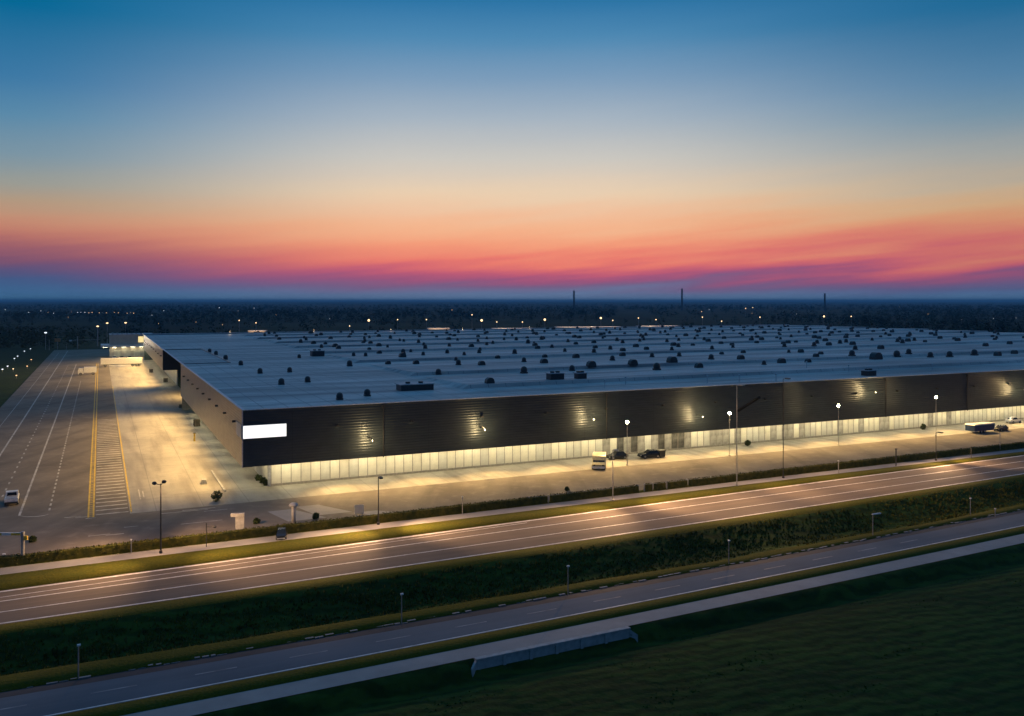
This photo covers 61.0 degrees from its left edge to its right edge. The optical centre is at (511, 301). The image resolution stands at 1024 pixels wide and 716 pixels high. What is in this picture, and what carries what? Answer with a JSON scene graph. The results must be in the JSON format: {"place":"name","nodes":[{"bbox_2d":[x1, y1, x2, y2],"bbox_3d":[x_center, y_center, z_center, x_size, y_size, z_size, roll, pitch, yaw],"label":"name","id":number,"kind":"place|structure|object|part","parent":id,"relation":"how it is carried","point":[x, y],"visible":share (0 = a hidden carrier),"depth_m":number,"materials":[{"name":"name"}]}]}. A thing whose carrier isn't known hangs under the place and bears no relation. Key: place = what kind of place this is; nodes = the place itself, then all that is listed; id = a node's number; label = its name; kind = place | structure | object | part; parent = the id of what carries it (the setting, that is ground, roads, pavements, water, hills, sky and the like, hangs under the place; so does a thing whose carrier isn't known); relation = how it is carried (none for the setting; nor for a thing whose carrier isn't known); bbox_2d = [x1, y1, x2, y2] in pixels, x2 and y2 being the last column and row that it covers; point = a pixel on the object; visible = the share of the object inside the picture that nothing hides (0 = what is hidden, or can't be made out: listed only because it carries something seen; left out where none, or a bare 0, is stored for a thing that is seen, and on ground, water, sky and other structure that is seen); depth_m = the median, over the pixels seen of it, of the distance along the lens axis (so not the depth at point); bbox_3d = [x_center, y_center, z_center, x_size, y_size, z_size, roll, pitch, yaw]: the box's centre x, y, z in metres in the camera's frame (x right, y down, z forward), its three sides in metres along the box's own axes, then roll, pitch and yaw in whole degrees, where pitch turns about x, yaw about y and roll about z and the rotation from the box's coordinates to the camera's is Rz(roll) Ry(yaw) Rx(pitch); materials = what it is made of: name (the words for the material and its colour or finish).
{"place":"outdoors","nodes":[
{"label":"outdoors","id":0,"kind":"place"},
{"bbox_2d":[0,349,133,555],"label":"service road","id":1,"kind":"structure","parent":0,"point":[54,529],"depth_m":152.71,"materials":[{"name":"grey asphalt"}]},
{"bbox_2d":[4,490,19,504],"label":"van","id":2,"kind":"object","parent":1,"relation":"on","point":[12,496],"visible":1,"depth_m":119.60,"materials":[{"name":"white metal"}]},
{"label":"rear window","id":3,"kind":"part","parent":2,"relation":"part of","materials":[{"name":"black glass"}]},
{"bbox_2d":[28,535,36,542],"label":"shrub","id":4,"kind":"object","parent":1,"relation":"on","point":[32,538],"visible":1,"depth_m":100.84,"materials":[{"name":"green plant"}]},
{"bbox_2d":[0,351,80,516],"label":"lane marking","id":5,"kind":"object","parent":1,"relation":"on","point":[23,504],"visible":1,"depth_m":173.35,"materials":[{"name":"paint"}]},
{"bbox_2d":[78,366,96,374],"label":"lorry","id":6,"kind":"object","parent":1,"relation":"on","point":[92,370],"visible":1,"depth_m":329.70,"materials":[{"name":"white metal"}]},
{"bbox_2d":[87,364,131,517],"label":"yellow line","id":7,"kind":"object","parent":1,"relation":"on","point":[93,447],"visible":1,"depth_m":149.85,"materials":[{"name":"paint"}]},
{"bbox_2d":[65,419,224,535],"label":"bay marking","id":8,"kind":"object","parent":1,"relation":"on","point":[117,478],"visible":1,"depth_m":134.15,"materials":[{"name":"paint"}]},
{"bbox_2d":[101,333,152,356],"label":"annex building","id":9,"kind":"structure","parent":0,"point":[125,344],"depth_m":437.92,"materials":[{"name":"white metal"}]},
{"bbox_2d":[114,350,120,356],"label":"dock door","id":10,"kind":"structure","parent":9,"relation":"in","point":[117,353],"depth_m":436.09,"materials":[{"name":"white metal"}]},
{"bbox_2d":[124,350,129,356],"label":"dock door","id":11,"kind":"structure","parent":9,"relation":"in","point":[126,352],"depth_m":437.90,"materials":[{"name":"white metal"}]},
{"bbox_2d":[134,350,139,355],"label":"dock door","id":12,"kind":"structure","parent":9,"relation":"in","point":[136,352],"depth_m":439.94,"materials":[{"name":"white metal"}]},
{"bbox_2d":[138,336,143,342],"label":"window","id":13,"kind":"structure","parent":9,"relation":"in","point":[140,338],"depth_m":440.58,"materials":[{"name":"glass"}]},
{"bbox_2d":[0,301,1023,715],"bbox_3d":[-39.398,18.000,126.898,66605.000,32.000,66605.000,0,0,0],"label":"ground","id":14,"kind":"structure","parent":0,"point":[962,651],"depth_m":81.49,"materials":[{"name":"green plant"}]},
{"bbox_2d":[0,531,27,555],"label":"height barrier","id":15,"kind":"object","parent":14,"relation":"on","point":[23,536],"visible":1,"depth_m":92.31,"materials":[{"name":"white metal"}]},
{"bbox_2d":[77,644,80,678],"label":"lamp","id":16,"kind":"object","parent":14,"relation":"on","point":[78,645],"visible":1,"depth_m":67.84,"materials":[{"name":"white metal"}]},
{"bbox_2d":[107,349,143,357],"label":"lot","id":17,"kind":"structure","parent":14,"relation":"on","point":[119,357],"depth_m":439.90,"materials":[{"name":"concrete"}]},
{"bbox_2d":[231,513,244,529],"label":"totem sign","id":18,"kind":"object","parent":14,"relation":"on","point":[239,521],"visible":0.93,"depth_m":102.98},
{"bbox_2d":[248,330,266,331],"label":"shed","id":19,"kind":"structure","parent":14,"relation":"on","point":[257,330],"depth_m":637.98,"materials":[{"name":"white metal"}]},
{"bbox_2d":[400,593,403,624],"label":"lamp","id":20,"kind":"object","parent":14,"relation":"on","point":[401,594],"visible":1,"depth_m":79.06,"materials":[{"name":"white metal"}]},
{"bbox_2d":[0,303,1023,347],"bbox_3d":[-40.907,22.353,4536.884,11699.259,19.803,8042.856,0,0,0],"label":"woods","id":21,"kind":"object","parent":14,"relation":"on","point":[33,339],"visible":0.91,"depth_m":1398.61,"materials":[{"name":"green plant"}]},
{"bbox_2d":[0,479,1023,675],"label":"rough grass","id":22,"kind":"structure","parent":14,"relation":"on","point":[83,658],"depth_m":91.42,"materials":[{"name":"green plant"}]},
{"bbox_2d":[0,441,1023,566],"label":"hedge","id":23,"kind":"object","parent":14,"relation":"on","point":[93,550],"visible":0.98,"depth_m":113.00,"materials":[{"name":"green plant"}]},
{"bbox_2d":[0,510,1023,697],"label":"road shoulder","id":24,"kind":"object","parent":14,"relation":"on","point":[316,640],"visible":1,"depth_m":80.78},
{"bbox_2d":[27,509,1019,687],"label":"kerb","id":25,"kind":"structure","parent":24,"relation":"on","point":[88,676],"depth_m":85.91,"materials":[{"name":"concrete"}]},
{"bbox_2d":[0,448,1023,574],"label":"footpath","id":26,"kind":"structure","parent":14,"relation":"on","point":[75,562],"depth_m":110.42,"materials":[{"name":"grey concrete"}]},
{"bbox_2d":[152,480,166,553],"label":"twin lamp","id":27,"kind":"object","parent":26,"relation":"on","point":[155,483],"visible":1,"depth_m":96.45,"materials":[{"name":"black metal"}]},
{"bbox_2d":[206,523,216,546],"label":"camera post","id":28,"kind":"object","parent":26,"relation":"on","point":[206,532],"visible":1,"depth_m":99.01,"materials":[{"name":"grey metal"}]},
{"bbox_2d":[276,527,286,538],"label":"car","id":29,"kind":"object","parent":26,"relation":"on","point":[281,533],"visible":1,"depth_m":102.44,"materials":[{"name":"grey metal"}]},
{"bbox_2d":[377,476,382,524],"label":"street lamp","id":30,"kind":"object","parent":26,"relation":"on","point":[379,477],"visible":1,"depth_m":108.92,"materials":[{"name":"grey metal"}]},
{"bbox_2d":[782,378,790,477],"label":"lamp mast","id":31,"kind":"object","parent":26,"relation":"on","point":[783,476],"visible":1,"depth_m":137.55,"materials":[{"name":"grey metal"}]},
{"bbox_2d":[895,448,896,465],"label":"marker post","id":32,"kind":"object","parent":26,"relation":"on","point":[895,456],"visible":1,"depth_m":147.60,"materials":[{"name":"grey metal"}]},
{"bbox_2d":[471,626,637,676],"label":"culvert wall","id":33,"kind":"structure","parent":14,"relation":"on","point":[536,651],"depth_m":74.49,"materials":[{"name":"concrete"}]},
{"bbox_2d":[109,357,1023,513],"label":"yard","id":34,"kind":"structure","parent":14,"relation":"on","point":[157,428],"depth_m":154.65,"materials":[{"name":"concrete"}]},
{"bbox_2d":[101,357,141,366],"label":"semi trailer","id":35,"kind":"object","parent":34,"relation":"on","point":[132,361],"visible":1,"depth_m":371.47,"materials":[{"name":"white metal"}]},
{"bbox_2d":[193,419,199,426],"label":"pallet stack","id":36,"kind":"object","parent":34,"relation":"on","point":[196,422],"visible":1,"depth_m":194.62,"materials":[{"name":"brown wood"}]},
{"bbox_2d":[201,478,206,484],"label":"concrete block","id":37,"kind":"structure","parent":34,"relation":"on","point":[203,481],"depth_m":132.78,"materials":[{"name":"beige concrete"}]},
{"bbox_2d":[211,490,222,501],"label":"shrub","id":38,"kind":"object","parent":34,"relation":"on","point":[216,495],"visible":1,"depth_m":121.40,"materials":[{"name":"green plant"}]},
{"bbox_2d":[211,470,225,491],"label":"kerb","id":39,"kind":"structure","parent":34,"relation":"on","point":[218,481],"depth_m":134.53,"materials":[{"name":"concrete"}]},
{"bbox_2d":[254,474,261,480],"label":"shrub","id":40,"kind":"object","parent":34,"relation":"on","point":[257,476],"visible":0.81,"depth_m":135.49,"materials":[{"name":"green plant"}]},
{"bbox_2d":[262,479,267,485],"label":"shrub","id":41,"kind":"object","parent":34,"relation":"on","point":[265,482],"visible":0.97,"depth_m":131.91,"materials":[{"name":"green plant"}]},
{"bbox_2d":[143,323,1023,485],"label":"warehouse","id":42,"kind":"structure","parent":34,"relation":"on","point":[280,408],"depth_m":179.55,"materials":[{"name":"silver metal"}]},
{"bbox_2d":[271,406,1023,485],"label":"window frame","id":43,"kind":"structure","parent":42,"relation":"in","point":[321,480],"depth_m":155.26,"materials":[{"name":"metal"}]},
{"bbox_2d":[592,452,605,468],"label":"van","id":44,"kind":"object","parent":34,"relation":"on","point":[598,460],"visible":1,"depth_m":144.60,"materials":[{"name":"white metal"}]},
{"bbox_2d":[606,450,626,459],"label":"car","id":45,"kind":"object","parent":34,"relation":"on","point":[619,454],"visible":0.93,"depth_m":153.81,"materials":[{"name":"black metal"}]},
{"bbox_2d":[626,421,628,465],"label":"globe lamp","id":46,"kind":"object","parent":34,"relation":"on","point":[627,464],"visible":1,"depth_m":148.22,"materials":[{"name":"grey metal"}]},
{"bbox_2d":[637,449,659,458],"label":"car","id":47,"kind":"object","parent":34,"relation":"on","point":[650,453],"visible":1,"depth_m":154.91,"materials":[{"name":"black metal"}]},
{"bbox_2d":[656,449,665,457],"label":"wheeled bin","id":48,"kind":"object","parent":34,"relation":"on","point":[662,452],"visible":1,"depth_m":155.40,"materials":[{"name":"plastic"}]},
{"bbox_2d":[728,412,730,455],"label":"globe lamp","id":49,"kind":"object","parent":34,"relation":"on","point":[729,413],"visible":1,"depth_m":157.62,"materials":[{"name":"grey metal"}]},
{"bbox_2d":[744,440,750,445],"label":"shrub","id":50,"kind":"object","parent":34,"relation":"on","point":[747,442],"visible":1,"depth_m":168.15,"materials":[{"name":"green plant"}]},
{"bbox_2d":[837,404,839,444],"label":"globe lamp","id":51,"kind":"object","parent":34,"relation":"on","point":[838,405],"visible":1,"depth_m":169.00,"materials":[{"name":"grey metal"}]},
{"bbox_2d":[1005,417,1021,423],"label":"car","id":52,"kind":"object","parent":34,"relation":"on","point":[1013,420],"visible":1,"depth_m":199.33,"materials":[{"name":"white metal"}]},
{"bbox_2d":[573,291,574,307],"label":"chimney","id":53,"kind":"object","parent":14,"relation":"on","point":[573,299],"visible":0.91,"depth_m":2597.87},
{"bbox_2d":[130,428,1023,540],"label":"lot","id":54,"kind":"structure","parent":14,"relation":"on","point":[146,525],"depth_m":131.99,"materials":[{"name":"grey asphalt"}]},
{"bbox_2d":[253,518,260,523],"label":"shrub","id":55,"kind":"object","parent":54,"relation":"on","point":[256,520],"visible":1,"depth_m":109.20,"materials":[{"name":"green plant"}]},
{"bbox_2d":[289,502,298,522],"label":"mushroom pillar","id":56,"kind":"structure","parent":54,"relation":"on","point":[293,505],"depth_m":109.14,"materials":[{"name":"white concrete"}]},
{"bbox_2d":[312,512,318,518],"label":"shrub","id":57,"kind":"object","parent":54,"relation":"on","point":[315,515],"visible":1,"depth_m":111.57,"materials":[{"name":"green plant"}]},
{"bbox_2d":[268,505,391,521],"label":"pavement patch","id":58,"kind":"object","parent":54,"relation":"on","point":[301,515],"visible":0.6,"depth_m":115.11,"materials":[{"name":"grey concrete"}]},
{"bbox_2d":[354,505,363,515],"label":"notice board","id":59,"kind":"object","parent":54,"relation":"on","point":[358,509],"visible":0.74,"depth_m":112.55,"materials":[{"name":"white metal"}]},
{"bbox_2d":[965,422,994,432],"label":"box trailer","id":60,"kind":"object","parent":54,"relation":"on","point":[982,427],"visible":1,"depth_m":184.39,"materials":[{"name":"white metal"}]},
{"bbox_2d":[994,424,1008,431],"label":"car","id":61,"kind":"object","parent":54,"relation":"on","point":[1000,427],"visible":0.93,"depth_m":187.19,"materials":[{"name":"black metal"}]},
{"bbox_2d":[555,326,619,327],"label":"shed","id":62,"kind":"structure","parent":14,"relation":"on","point":[592,326],"depth_m":694.97,"materials":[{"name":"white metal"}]},
{"bbox_2d":[611,449,618,500],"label":"street lamp","id":63,"kind":"object","parent":14,"relation":"on","point":[612,499],"visible":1,"depth_m":121.58,"materials":[{"name":"grey metal"}]},
{"bbox_2d":[528,475,718,502],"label":"hedge fence","id":64,"kind":"object","parent":14,"relation":"on","point":[628,486],"visible":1,"depth_m":127.69,"materials":[{"name":"black metal"}]},
{"bbox_2d":[313,549,1023,715],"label":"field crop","id":65,"kind":"object","parent":14,"relation":"on","point":[735,663],"visible":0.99,"depth_m":72.01,"materials":[{"name":"green plant"}]},
{"bbox_2d":[681,289,682,309],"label":"chimney","id":66,"kind":"object","parent":14,"relation":"on","point":[681,299],"visible":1,"depth_m":2597.87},
{"bbox_2d":[735,384,759,485],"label":"lamp mast","id":67,"kind":"object","parent":14,"relation":"on","point":[747,405],"visible":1,"depth_m":131.61,"materials":[{"name":"grey metal"}]},
{"bbox_2d":[824,293,825,309],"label":"chimney","id":68,"kind":"object","parent":14,"relation":"on","point":[824,301],"visible":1,"depth_m":2597.82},
{"bbox_2d":[872,513,880,534],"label":"lamp","id":69,"kind":"object","parent":14,"relation":"on","point":[872,520],"visible":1,"depth_m":109.33,"materials":[{"name":"white metal"}]},
{"bbox_2d":[0,455,1023,624],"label":"road","id":70,"kind":"structure","parent":0,"point":[369,554],"depth_m":99.98,"materials":[{"name":"grey asphalt"}]},
{"bbox_2d":[0,455,1023,623],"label":"road marking","id":71,"kind":"object","parent":70,"relation":"on","point":[444,539],"visible":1,"depth_m":98.75,"materials":[{"name":"white paint"}]},
{"bbox_2d":[0,513,1023,715],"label":"road","id":72,"kind":"structure","parent":0,"point":[57,700],"depth_m":76.67,"materials":[{"name":"grey asphalt"}]},
{"bbox_2d":[0,539,916,709],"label":"road marking","id":73,"kind":"object","parent":72,"relation":"on","point":[410,635],"visible":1,"depth_m":76.19,"materials":[{"name":"paint"}]},
{"bbox_2d":[46,525,1023,715],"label":"road marking","id":74,"kind":"object","parent":72,"relation":"on","point":[487,631],"visible":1,"depth_m":76.65,"materials":[{"name":"white paint"}]},
{"bbox_2d":[0,0,1023,301],"label":"sky","id":75,"kind":"structure","parent":0,"point":[151,150],"materials":[{"name":"blue"}]},
{"bbox_2d":[122,534,1023,715],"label":"cycle path","id":76,"kind":"structure","parent":0,"point":[280,690],"depth_m":76.21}
]}

